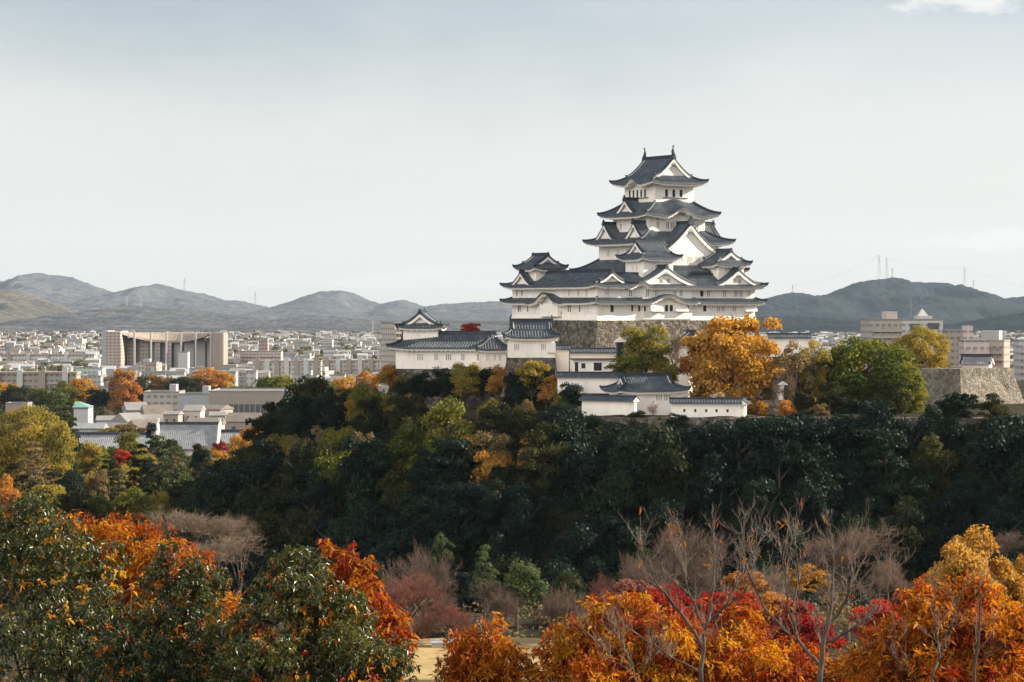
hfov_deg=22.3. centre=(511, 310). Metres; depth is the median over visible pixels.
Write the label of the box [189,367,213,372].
town block
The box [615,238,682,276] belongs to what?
turret
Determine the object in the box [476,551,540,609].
broadleaf tree
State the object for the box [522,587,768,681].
orange leaved tree
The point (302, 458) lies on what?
broadleaf tree
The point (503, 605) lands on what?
bare tree
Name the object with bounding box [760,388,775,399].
broadleaf tree
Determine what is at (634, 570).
bare tree
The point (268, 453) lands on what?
broadleaf tree
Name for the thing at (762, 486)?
broadleaf tree
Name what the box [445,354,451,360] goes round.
window
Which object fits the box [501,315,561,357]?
gate turret
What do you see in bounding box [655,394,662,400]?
window
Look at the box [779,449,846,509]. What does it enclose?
broadleaf tree
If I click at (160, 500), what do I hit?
broadleaf tree
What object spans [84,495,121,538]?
broadleaf tree
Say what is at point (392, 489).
broadleaf tree
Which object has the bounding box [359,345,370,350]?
town block
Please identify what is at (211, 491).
broadleaf tree
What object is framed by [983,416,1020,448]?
broadleaf tree
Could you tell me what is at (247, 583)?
broadleaf tree
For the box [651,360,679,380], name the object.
garden shrub
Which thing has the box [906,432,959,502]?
broadleaf tree
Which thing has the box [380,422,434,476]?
broadleaf tree
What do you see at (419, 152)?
sky
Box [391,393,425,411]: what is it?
broadleaf tree
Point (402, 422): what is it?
broadleaf tree
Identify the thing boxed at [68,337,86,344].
town block
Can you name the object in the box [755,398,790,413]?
retaining wall
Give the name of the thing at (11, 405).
house
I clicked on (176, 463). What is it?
broadleaf tree
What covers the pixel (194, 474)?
broadleaf tree
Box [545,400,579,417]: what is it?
broadleaf tree
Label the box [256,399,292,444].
broadleaf tree
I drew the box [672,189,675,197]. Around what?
window
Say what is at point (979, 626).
bare tree
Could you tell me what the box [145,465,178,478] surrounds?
broadleaf tree
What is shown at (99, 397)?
broadleaf tree
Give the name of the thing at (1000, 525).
broadleaf tree
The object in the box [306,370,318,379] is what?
town block
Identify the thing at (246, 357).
apartment tower
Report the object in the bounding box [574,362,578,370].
window
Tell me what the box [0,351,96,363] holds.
apartment slab
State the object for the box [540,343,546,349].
window
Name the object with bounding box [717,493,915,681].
bare tree
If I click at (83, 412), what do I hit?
house
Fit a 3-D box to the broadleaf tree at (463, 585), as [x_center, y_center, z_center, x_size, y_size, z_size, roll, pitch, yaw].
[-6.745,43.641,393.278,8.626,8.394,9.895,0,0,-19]
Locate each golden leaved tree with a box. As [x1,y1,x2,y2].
[48,506,264,681]
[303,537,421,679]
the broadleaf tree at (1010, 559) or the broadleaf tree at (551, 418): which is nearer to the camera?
the broadleaf tree at (1010, 559)
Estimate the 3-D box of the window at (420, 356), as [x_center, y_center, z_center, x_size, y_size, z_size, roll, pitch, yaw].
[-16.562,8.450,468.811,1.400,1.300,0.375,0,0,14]
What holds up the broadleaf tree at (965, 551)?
on the ground at (528, 623)
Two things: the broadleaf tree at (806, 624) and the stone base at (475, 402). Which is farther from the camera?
the stone base at (475, 402)
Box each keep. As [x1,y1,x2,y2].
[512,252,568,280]
[569,145,749,272]
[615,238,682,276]
[697,248,752,279]
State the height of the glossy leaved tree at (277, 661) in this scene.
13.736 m
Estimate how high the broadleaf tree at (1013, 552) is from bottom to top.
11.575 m
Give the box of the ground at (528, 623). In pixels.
[0,321,1023,681]
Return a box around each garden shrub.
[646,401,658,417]
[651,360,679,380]
[776,400,797,415]
[812,380,850,413]
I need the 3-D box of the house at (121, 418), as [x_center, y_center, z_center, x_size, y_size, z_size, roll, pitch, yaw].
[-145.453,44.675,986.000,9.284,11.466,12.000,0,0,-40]
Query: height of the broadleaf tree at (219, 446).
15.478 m
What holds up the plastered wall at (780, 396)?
on the retaining wall at (772, 405)
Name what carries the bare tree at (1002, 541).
on the ground at (528, 623)
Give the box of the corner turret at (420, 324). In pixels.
[394,308,448,339]
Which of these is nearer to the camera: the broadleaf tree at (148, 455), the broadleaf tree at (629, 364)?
the broadleaf tree at (629, 364)
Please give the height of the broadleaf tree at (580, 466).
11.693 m
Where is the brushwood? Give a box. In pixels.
[63,416,901,611]
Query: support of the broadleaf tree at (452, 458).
on the ground at (528, 623)
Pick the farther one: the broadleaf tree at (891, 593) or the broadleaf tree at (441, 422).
the broadleaf tree at (441, 422)
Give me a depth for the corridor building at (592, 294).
492.91 m
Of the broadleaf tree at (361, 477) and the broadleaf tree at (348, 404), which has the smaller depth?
the broadleaf tree at (361, 477)
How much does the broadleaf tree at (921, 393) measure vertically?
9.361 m
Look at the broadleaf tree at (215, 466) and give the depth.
488.74 m
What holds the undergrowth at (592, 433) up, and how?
on the ground at (528, 623)
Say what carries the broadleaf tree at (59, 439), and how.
on the ground at (528, 623)
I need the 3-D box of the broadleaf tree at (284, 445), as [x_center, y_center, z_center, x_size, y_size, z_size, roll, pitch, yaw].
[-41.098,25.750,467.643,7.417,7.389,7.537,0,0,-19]
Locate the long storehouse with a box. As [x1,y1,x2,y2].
[386,330,506,368]
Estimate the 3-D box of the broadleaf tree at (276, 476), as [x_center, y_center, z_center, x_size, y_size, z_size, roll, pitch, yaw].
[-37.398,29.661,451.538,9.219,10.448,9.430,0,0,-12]
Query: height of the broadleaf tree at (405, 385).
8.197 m
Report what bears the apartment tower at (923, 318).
on the ground at (528, 623)
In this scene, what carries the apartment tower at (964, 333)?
on the ground at (528, 623)
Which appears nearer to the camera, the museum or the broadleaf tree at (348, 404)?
the broadleaf tree at (348, 404)
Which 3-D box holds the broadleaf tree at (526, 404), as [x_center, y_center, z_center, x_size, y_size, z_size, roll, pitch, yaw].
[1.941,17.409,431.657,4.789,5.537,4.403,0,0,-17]
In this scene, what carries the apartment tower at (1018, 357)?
on the ground at (528, 623)
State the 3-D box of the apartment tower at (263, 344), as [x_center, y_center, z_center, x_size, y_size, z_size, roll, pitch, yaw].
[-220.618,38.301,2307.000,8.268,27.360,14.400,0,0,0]
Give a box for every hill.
[0,289,78,322]
[0,304,508,333]
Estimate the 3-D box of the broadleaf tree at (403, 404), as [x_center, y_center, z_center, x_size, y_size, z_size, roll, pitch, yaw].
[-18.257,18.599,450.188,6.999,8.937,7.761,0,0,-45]
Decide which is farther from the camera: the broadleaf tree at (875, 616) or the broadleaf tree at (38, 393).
the broadleaf tree at (38, 393)
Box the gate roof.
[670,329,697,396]
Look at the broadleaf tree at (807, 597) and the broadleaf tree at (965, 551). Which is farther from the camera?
the broadleaf tree at (807, 597)
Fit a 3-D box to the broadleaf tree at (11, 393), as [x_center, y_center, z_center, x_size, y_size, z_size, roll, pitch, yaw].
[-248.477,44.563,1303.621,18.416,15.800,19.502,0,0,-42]
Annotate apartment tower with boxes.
[212,371,238,385]
[240,351,282,363]
[246,370,257,386]
[258,338,268,350]
[321,339,332,351]
[323,349,336,352]
[381,322,401,392]
[860,311,901,369]
[902,309,942,365]
[942,325,972,365]
[958,340,989,365]
[981,330,1009,367]
[1013,340,1023,381]
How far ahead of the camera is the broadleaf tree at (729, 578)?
214.78 m
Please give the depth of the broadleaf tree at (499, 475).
408.01 m
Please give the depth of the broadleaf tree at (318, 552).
414.86 m
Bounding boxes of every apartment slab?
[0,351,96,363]
[0,368,80,396]
[252,357,324,377]
[322,357,380,374]
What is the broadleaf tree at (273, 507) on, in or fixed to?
on the ground at (528, 623)
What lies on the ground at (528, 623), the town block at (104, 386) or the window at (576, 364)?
the town block at (104, 386)
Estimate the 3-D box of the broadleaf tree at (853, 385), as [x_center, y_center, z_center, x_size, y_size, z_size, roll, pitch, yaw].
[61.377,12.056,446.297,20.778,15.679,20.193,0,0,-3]
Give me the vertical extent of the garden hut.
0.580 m
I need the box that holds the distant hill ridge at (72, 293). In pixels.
[0,273,511,320]
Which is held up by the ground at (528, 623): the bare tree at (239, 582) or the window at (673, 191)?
the bare tree at (239, 582)
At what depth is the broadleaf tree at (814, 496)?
397.78 m
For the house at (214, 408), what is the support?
on the ground at (528, 623)
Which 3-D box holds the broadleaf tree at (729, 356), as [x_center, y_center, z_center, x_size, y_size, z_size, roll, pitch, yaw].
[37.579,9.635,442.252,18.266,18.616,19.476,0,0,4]
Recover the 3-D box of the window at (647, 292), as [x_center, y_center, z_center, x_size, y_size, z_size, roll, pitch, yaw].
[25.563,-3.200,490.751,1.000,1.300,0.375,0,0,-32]
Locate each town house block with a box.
[143,384,184,410]
[179,386,210,415]
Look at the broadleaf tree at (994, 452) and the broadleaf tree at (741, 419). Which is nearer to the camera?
the broadleaf tree at (994, 452)
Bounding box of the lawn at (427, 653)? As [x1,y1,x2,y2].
[366,637,586,681]
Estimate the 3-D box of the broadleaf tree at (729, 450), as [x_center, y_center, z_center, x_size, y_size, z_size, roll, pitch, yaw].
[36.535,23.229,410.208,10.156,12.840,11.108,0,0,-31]
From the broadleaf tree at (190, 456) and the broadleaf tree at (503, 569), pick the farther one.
the broadleaf tree at (190, 456)
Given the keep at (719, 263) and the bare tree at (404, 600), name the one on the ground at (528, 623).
the bare tree at (404, 600)
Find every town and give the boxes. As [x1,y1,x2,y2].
[0,330,1023,388]
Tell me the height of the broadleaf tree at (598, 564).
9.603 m
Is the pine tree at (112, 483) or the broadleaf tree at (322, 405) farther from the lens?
the pine tree at (112, 483)
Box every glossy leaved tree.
[0,488,198,681]
[81,539,260,681]
[195,544,421,681]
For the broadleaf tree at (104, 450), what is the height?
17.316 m
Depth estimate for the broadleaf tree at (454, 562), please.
397.66 m
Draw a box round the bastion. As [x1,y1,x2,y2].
[883,366,1023,404]
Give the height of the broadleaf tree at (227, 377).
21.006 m
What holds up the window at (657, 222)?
in the castle keep at (658, 202)
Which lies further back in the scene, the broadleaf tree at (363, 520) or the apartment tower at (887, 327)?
the apartment tower at (887, 327)
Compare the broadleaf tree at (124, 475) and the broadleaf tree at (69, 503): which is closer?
the broadleaf tree at (69, 503)
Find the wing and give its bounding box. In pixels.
[475,337,506,369]
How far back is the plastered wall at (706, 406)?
427.75 m
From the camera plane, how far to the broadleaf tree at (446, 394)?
458.75 m
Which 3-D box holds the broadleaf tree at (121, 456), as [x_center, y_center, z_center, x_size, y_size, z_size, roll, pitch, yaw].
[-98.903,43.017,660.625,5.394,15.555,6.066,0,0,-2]
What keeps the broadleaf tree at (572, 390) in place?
on the ground at (528, 623)
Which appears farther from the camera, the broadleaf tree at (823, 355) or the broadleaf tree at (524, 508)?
the broadleaf tree at (823, 355)
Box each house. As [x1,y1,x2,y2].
[5,402,31,431]
[70,423,108,434]
[73,401,92,422]
[95,416,114,427]
[111,412,145,427]
[121,402,146,412]
[128,419,163,434]
[140,404,172,413]
[142,414,163,420]
[162,411,183,421]
[182,405,205,421]
[187,417,225,428]
[204,404,233,416]
[209,411,226,418]
[225,412,260,428]
[569,358,613,371]
[599,371,690,414]
[959,354,994,367]
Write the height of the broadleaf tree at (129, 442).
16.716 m
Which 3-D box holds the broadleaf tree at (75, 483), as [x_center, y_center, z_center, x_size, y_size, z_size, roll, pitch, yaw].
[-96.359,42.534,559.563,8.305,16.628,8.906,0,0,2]
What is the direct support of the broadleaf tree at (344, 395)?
on the ground at (528, 623)
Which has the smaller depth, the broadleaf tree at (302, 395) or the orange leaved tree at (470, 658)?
the orange leaved tree at (470, 658)
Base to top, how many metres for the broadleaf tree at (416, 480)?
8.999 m
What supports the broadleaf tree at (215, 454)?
on the ground at (528, 623)
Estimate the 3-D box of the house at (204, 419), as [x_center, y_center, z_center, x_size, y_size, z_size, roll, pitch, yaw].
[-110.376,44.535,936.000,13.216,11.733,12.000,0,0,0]
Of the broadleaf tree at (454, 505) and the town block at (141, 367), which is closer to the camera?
the broadleaf tree at (454, 505)
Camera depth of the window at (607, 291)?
486.13 m
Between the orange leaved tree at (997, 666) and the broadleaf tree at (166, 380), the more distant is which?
the broadleaf tree at (166, 380)
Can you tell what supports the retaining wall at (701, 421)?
on the ground at (528, 623)
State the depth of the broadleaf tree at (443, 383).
457.79 m
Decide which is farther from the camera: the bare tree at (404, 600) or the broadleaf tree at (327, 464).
the broadleaf tree at (327, 464)
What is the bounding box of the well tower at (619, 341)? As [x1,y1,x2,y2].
[614,337,625,371]
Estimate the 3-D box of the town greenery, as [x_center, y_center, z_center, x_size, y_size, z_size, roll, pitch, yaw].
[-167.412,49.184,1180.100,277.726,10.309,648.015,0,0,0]
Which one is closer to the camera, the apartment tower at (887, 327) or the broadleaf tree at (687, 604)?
the broadleaf tree at (687, 604)
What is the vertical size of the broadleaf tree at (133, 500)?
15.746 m
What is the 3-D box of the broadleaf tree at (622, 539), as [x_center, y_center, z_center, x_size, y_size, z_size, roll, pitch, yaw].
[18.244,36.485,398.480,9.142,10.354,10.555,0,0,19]
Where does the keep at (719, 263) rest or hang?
on the corridor building at (663, 292)
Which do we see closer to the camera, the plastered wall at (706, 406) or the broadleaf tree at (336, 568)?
the broadleaf tree at (336, 568)
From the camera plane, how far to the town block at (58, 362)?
2169.74 m
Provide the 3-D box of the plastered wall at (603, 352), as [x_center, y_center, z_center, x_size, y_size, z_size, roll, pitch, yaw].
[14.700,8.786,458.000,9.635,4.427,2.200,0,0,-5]
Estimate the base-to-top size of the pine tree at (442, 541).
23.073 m
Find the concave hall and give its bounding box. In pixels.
[102,330,227,370]
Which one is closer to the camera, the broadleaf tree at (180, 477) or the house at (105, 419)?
the broadleaf tree at (180, 477)
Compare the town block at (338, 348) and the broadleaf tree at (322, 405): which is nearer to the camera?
the broadleaf tree at (322, 405)
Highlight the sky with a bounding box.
[0,0,1023,307]
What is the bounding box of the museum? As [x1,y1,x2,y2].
[209,388,292,413]
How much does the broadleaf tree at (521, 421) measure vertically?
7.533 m
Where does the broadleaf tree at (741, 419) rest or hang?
on the ground at (528, 623)
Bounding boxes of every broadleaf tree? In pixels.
[0,382,17,403]
[0,383,37,404]
[0,403,74,493]
[0,473,20,578]
[18,483,68,561]
[28,387,52,406]
[37,420,77,480]
[46,469,84,499]
[46,519,96,560]
[51,380,80,404]
[53,490,91,519]
[58,378,99,404]
[69,459,81,472]
[70,442,80,452]
[74,440,107,502]
[76,469,109,502]
[84,387,113,408]
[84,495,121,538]
[93,427,122,431]
[94,445,112,476]
[95,477,126,508]
[106,367,141,408]
[106,431,143,468]
[110,485,149,543]
[113,380,142,409]
[113,463,138,488]
[114,424,146,431]
[114,449,131,488]
[121,479,142,492]
[135,375,149,401]
[136,448,156,463]
[142,506,171,536]
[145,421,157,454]
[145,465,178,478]
[147,373,165,389]
[147,490,172,540]
[150,375,174,389]
[154,439,181,461]
[156,455,185,477]
[163,482,182,509]
[164,475,188,488]
[165,378,184,389]
[165,480,190,534]
[175,492,187,531]
[177,480,196,530]
[178,376,205,391]
[180,454,192,475]
[182,458,225,512]
[183,519,227,558]
[187,476,220,533]
[188,442,213,471]
[189,367,223,391]
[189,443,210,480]
[190,477,225,517]
[191,469,207,483]
[194,464,243,521]
[202,544,249,592]
[208,451,273,514]
[209,448,228,465]
[210,371,235,388]
[211,441,229,453]
[216,455,283,517]
[221,452,257,475]
[222,572,262,609]
[226,434,251,456]
[229,445,247,456]
[229,517,281,573]
[230,482,292,539]
[238,425,260,437]
[242,416,280,450]
[243,445,258,453]
[244,548,266,592]
[245,376,271,387]
[245,439,285,479]
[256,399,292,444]
[258,545,314,604]
[265,375,294,387]
[266,433,293,465]
[270,456,297,501]
[271,582,304,609]
[274,408,323,440]
[274,505,326,553]
[278,394,342,439]
[280,438,330,513]
[282,375,333,405]
[283,434,309,467]
[297,374,328,383]
[298,389,330,404]
[305,548,336,565]
[306,449,358,510]
[307,377,339,396]
[309,387,347,442]
[309,555,334,570]
[310,425,329,470]
[311,512,344,555]
[314,559,381,596]
[317,425,355,456]
[322,498,405,561]
[326,380,336,390]
[333,376,355,395]
[335,434,399,505]
[336,386,353,402]
[337,533,385,585]
[338,390,352,404]
[338,400,353,423]
[339,556,387,602]
[345,382,386,422]
[350,395,383,439]
[350,431,385,465]
[353,370,380,388]
[363,378,379,393]
[366,523,428,581]
[372,363,399,395]
[375,467,416,508]
[380,394,394,416]
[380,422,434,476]
[385,592,429,611]
[387,392,426,436]
[389,415,420,455]
[391,374,416,401]
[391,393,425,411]
[406,452,441,496]
[407,479,493,573]
[410,370,432,408]
[411,436,486,508]
[415,538,464,606]
[416,396,482,457]
[424,366,455,408]
[442,377,465,405]
[442,571,486,612]
[443,571,495,612]
[449,362,481,408]
[449,482,472,523]
[460,323,481,330]
[460,434,476,460]
[469,430,513,469]
[471,450,526,500]
[472,462,533,535]
[473,531,522,586]
[474,367,492,402]
[474,402,511,440]
[476,398,499,422]
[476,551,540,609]
[478,480,555,558]
[484,363,508,405]
[503,370,528,406]
[503,404,542,448]
[503,559,549,634]
[512,399,536,421]
[514,360,550,402]
[516,433,553,470]
[518,421,569,498]
[527,569,583,611]
[534,554,587,599]
[536,370,551,410]
[537,375,558,407]
[540,408,579,438]
[544,438,606,509]
[544,515,618,573]
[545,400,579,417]
[549,408,601,460]
[551,386,577,405]
[558,381,586,408]
[575,555,613,602]
[577,469,639,533]
[585,414,607,427]
[597,422,638,469]
[598,578,655,670]
[600,514,660,573]
[604,354,647,372]
[604,423,669,499]
[608,547,663,599]
[620,324,674,372]
[625,583,694,628]
[627,410,650,427]
[630,425,703,514]
[644,491,697,556]
[655,424,683,438]
[656,572,715,607]
[664,523,680,596]
[665,412,689,429]
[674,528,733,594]
[675,424,726,468]
[677,342,709,387]
[679,312,785,412]
[684,451,746,529]
[684,589,763,629]
[708,424,739,462]
[710,417,779,494]
[719,523,790,590]
[722,569,773,663]
[727,413,792,469]
[729,476,786,550]
[729,557,782,599]
[734,417,749,424]
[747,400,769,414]
[750,416,802,502]
[754,591,795,633]
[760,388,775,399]
[766,599,848,679]
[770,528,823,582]
[771,466,845,545]
[773,414,838,476]
[774,338,818,397]
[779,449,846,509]
[780,562,815,600]
[784,563,831,638]
[790,410,812,421]
[792,390,815,414]
[794,338,832,412]
[794,365,826,404]
[796,587,829,611]
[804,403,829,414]
[808,563,875,605]
[810,336,925,412]
[818,590,857,627]
[823,460,882,509]
[824,510,897,575]
[826,341,888,404]
[826,393,862,413]
[827,399,903,471]
[827,412,847,423]
[829,417,861,454]
[837,494,900,545]
[848,598,902,655]
[849,592,871,610]
[859,400,893,426]
[860,427,912,503]
[864,380,909,413]
[867,456,935,536]
[872,495,940,587]
[873,585,901,605]
[875,361,929,411]
[890,324,951,367]
[892,415,943,459]
[903,524,1017,641]
[905,488,974,569]
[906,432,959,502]
[907,577,931,597]
[918,404,947,430]
[934,391,981,427]
[939,414,974,455]
[939,476,996,531]
[966,411,1023,489]
[973,393,1011,431]
[974,500,1023,548]
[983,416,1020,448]
[983,537,1023,575]
[983,548,1022,581]
[999,554,1023,605]
[1015,524,1023,539]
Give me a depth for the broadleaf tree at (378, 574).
392.34 m
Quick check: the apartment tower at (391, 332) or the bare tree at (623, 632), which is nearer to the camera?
the bare tree at (623, 632)
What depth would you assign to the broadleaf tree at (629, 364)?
442.79 m
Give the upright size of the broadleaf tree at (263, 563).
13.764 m
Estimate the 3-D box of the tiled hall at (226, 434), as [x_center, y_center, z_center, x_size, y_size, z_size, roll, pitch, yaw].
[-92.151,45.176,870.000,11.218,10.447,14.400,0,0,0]
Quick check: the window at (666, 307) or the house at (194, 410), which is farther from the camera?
the house at (194, 410)
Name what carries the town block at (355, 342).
on the ground at (528, 623)
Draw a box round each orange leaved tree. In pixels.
[429,611,549,681]
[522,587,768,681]
[711,596,869,681]
[828,569,1023,681]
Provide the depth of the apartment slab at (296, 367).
1749.00 m
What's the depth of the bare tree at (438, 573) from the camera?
279.18 m
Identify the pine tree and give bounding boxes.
[0,463,30,491]
[12,440,57,489]
[39,385,76,433]
[58,401,82,464]
[95,455,126,501]
[124,443,156,498]
[138,434,174,496]
[157,444,193,503]
[196,457,212,482]
[430,531,455,607]
[467,544,501,629]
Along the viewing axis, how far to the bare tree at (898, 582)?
239.20 m
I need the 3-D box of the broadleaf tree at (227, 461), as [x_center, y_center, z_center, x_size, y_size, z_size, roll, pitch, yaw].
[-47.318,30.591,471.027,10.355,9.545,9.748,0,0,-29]
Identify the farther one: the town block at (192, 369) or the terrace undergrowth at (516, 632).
the town block at (192, 369)
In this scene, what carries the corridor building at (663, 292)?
on the stone base at (589, 333)
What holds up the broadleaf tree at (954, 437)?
on the ground at (528, 623)
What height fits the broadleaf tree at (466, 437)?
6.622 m
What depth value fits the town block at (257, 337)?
4109.85 m
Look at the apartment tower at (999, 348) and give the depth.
1170.94 m
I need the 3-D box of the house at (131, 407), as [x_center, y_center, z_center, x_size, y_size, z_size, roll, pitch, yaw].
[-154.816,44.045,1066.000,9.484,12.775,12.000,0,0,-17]
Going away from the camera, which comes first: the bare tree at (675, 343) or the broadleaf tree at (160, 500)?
the bare tree at (675, 343)
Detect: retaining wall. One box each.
[581,416,989,427]
[752,356,820,400]
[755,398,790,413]
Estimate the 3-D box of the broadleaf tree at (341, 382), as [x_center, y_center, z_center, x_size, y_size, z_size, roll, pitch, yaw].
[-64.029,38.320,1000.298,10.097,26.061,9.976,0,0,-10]
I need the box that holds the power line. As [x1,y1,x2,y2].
[888,259,959,269]
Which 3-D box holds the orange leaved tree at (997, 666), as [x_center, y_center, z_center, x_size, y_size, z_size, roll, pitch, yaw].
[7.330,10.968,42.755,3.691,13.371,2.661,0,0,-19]
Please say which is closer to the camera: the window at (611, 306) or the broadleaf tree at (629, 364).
the broadleaf tree at (629, 364)
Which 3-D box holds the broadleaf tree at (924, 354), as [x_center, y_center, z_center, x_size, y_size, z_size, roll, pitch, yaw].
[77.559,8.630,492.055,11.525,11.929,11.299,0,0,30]
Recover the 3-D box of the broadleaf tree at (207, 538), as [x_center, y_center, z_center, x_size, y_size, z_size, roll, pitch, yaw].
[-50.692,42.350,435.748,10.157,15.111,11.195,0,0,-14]
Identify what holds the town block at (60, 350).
on the ground at (528, 623)
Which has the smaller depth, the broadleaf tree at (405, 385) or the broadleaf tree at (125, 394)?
the broadleaf tree at (405, 385)
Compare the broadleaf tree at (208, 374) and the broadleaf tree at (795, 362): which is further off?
the broadleaf tree at (208, 374)
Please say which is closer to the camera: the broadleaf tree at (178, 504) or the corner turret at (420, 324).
the corner turret at (420, 324)
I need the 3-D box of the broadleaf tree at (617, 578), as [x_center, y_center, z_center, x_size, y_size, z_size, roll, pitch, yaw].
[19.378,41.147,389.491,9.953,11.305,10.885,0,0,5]
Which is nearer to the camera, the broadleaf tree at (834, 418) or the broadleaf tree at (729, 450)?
the broadleaf tree at (729, 450)
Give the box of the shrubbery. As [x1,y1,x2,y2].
[0,457,213,604]
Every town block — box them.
[50,359,72,365]
[53,347,64,353]
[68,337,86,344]
[75,364,105,374]
[81,371,106,387]
[99,381,108,390]
[136,359,161,375]
[144,368,164,381]
[145,359,158,370]
[178,351,189,374]
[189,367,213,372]
[238,377,245,387]
[251,336,264,340]
[283,354,294,359]
[296,342,309,347]
[299,353,313,358]
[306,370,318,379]
[322,367,333,378]
[324,350,344,356]
[326,347,341,349]
[330,374,345,382]
[351,340,361,344]
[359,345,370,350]
[369,342,380,349]
[825,337,834,344]
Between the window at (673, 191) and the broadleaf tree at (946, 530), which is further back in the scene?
the window at (673, 191)
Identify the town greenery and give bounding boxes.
[0,389,385,456]
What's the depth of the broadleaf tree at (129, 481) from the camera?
664.69 m
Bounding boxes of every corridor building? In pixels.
[499,268,638,319]
[615,264,768,319]
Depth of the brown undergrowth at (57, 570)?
542.75 m
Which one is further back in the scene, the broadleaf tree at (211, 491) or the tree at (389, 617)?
the broadleaf tree at (211, 491)
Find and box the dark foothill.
[755,313,1023,333]
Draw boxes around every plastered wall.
[555,344,570,370]
[556,371,625,392]
[569,347,615,371]
[578,394,639,415]
[669,397,742,416]
[741,397,750,415]
[759,378,788,399]
[767,333,811,356]
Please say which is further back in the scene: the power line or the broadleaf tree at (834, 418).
the power line
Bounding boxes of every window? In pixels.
[416,353,423,360]
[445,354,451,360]
[513,343,519,349]
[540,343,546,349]
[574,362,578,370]
[593,362,601,371]
[605,289,609,295]
[610,305,613,312]
[628,290,632,296]
[645,290,649,296]
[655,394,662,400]
[656,221,659,228]
[663,394,670,400]
[664,305,668,311]
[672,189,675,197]
[679,190,682,197]
[687,256,691,262]
[696,256,700,262]
[706,290,710,296]
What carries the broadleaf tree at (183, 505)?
on the ground at (528, 623)
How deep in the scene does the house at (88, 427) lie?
962.05 m
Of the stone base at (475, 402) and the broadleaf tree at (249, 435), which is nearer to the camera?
the stone base at (475, 402)
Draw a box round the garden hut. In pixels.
[430,640,451,646]
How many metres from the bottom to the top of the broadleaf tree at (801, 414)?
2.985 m
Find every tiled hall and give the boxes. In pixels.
[73,432,152,454]
[156,418,221,459]
[221,429,244,453]
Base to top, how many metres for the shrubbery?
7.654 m
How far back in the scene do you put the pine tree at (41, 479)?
558.95 m
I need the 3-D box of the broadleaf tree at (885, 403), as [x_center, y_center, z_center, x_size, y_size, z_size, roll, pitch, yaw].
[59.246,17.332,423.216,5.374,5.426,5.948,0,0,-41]
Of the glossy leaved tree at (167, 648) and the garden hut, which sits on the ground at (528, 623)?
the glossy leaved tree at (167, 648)
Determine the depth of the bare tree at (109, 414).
1018.61 m
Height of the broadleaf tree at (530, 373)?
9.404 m
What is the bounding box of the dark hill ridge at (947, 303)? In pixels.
[755,277,1023,323]
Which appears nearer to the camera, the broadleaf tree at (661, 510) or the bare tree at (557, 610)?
the bare tree at (557, 610)
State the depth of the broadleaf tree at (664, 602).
139.20 m
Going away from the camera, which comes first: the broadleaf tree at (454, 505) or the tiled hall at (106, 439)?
the broadleaf tree at (454, 505)
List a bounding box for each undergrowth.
[0,456,193,605]
[1,599,1007,681]
[67,410,1023,611]
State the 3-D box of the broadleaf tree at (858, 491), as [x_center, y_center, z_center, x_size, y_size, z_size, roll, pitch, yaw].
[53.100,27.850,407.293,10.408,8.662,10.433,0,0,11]
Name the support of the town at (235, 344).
on the ground at (528, 623)
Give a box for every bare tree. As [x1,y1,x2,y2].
[96,408,115,422]
[133,504,252,579]
[185,528,268,609]
[223,510,260,608]
[377,538,464,624]
[378,567,446,634]
[410,592,474,643]
[469,573,532,637]
[526,583,598,628]
[572,595,674,681]
[575,572,614,618]
[600,502,780,681]
[607,544,681,596]
[640,511,739,630]
[665,326,685,380]
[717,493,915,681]
[732,564,807,677]
[770,361,797,402]
[793,517,906,647]
[851,550,912,653]
[857,555,1021,681]
[978,530,1023,584]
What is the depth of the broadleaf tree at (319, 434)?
454.94 m
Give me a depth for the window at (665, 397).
434.81 m
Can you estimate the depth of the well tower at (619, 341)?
448.47 m
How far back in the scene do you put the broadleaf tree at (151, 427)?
779.42 m
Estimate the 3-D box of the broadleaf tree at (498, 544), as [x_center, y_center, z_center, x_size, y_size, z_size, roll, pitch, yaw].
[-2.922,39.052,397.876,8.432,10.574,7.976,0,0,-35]
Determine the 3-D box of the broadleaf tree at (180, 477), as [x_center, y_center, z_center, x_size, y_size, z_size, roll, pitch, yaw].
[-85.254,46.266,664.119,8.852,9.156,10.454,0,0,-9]
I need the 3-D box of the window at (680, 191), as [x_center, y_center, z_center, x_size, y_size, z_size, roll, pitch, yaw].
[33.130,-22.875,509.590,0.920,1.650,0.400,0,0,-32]
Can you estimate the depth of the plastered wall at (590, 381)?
443.34 m
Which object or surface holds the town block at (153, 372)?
on the ground at (528, 623)
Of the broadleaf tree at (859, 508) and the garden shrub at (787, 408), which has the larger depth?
the garden shrub at (787, 408)
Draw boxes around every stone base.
[386,366,503,407]
[500,357,556,396]
[504,320,767,398]
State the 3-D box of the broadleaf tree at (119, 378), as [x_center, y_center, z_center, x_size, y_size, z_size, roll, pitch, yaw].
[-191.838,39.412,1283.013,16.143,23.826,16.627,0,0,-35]
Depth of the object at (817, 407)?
432.42 m
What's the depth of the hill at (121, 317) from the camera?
6696.79 m
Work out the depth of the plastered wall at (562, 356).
456.96 m

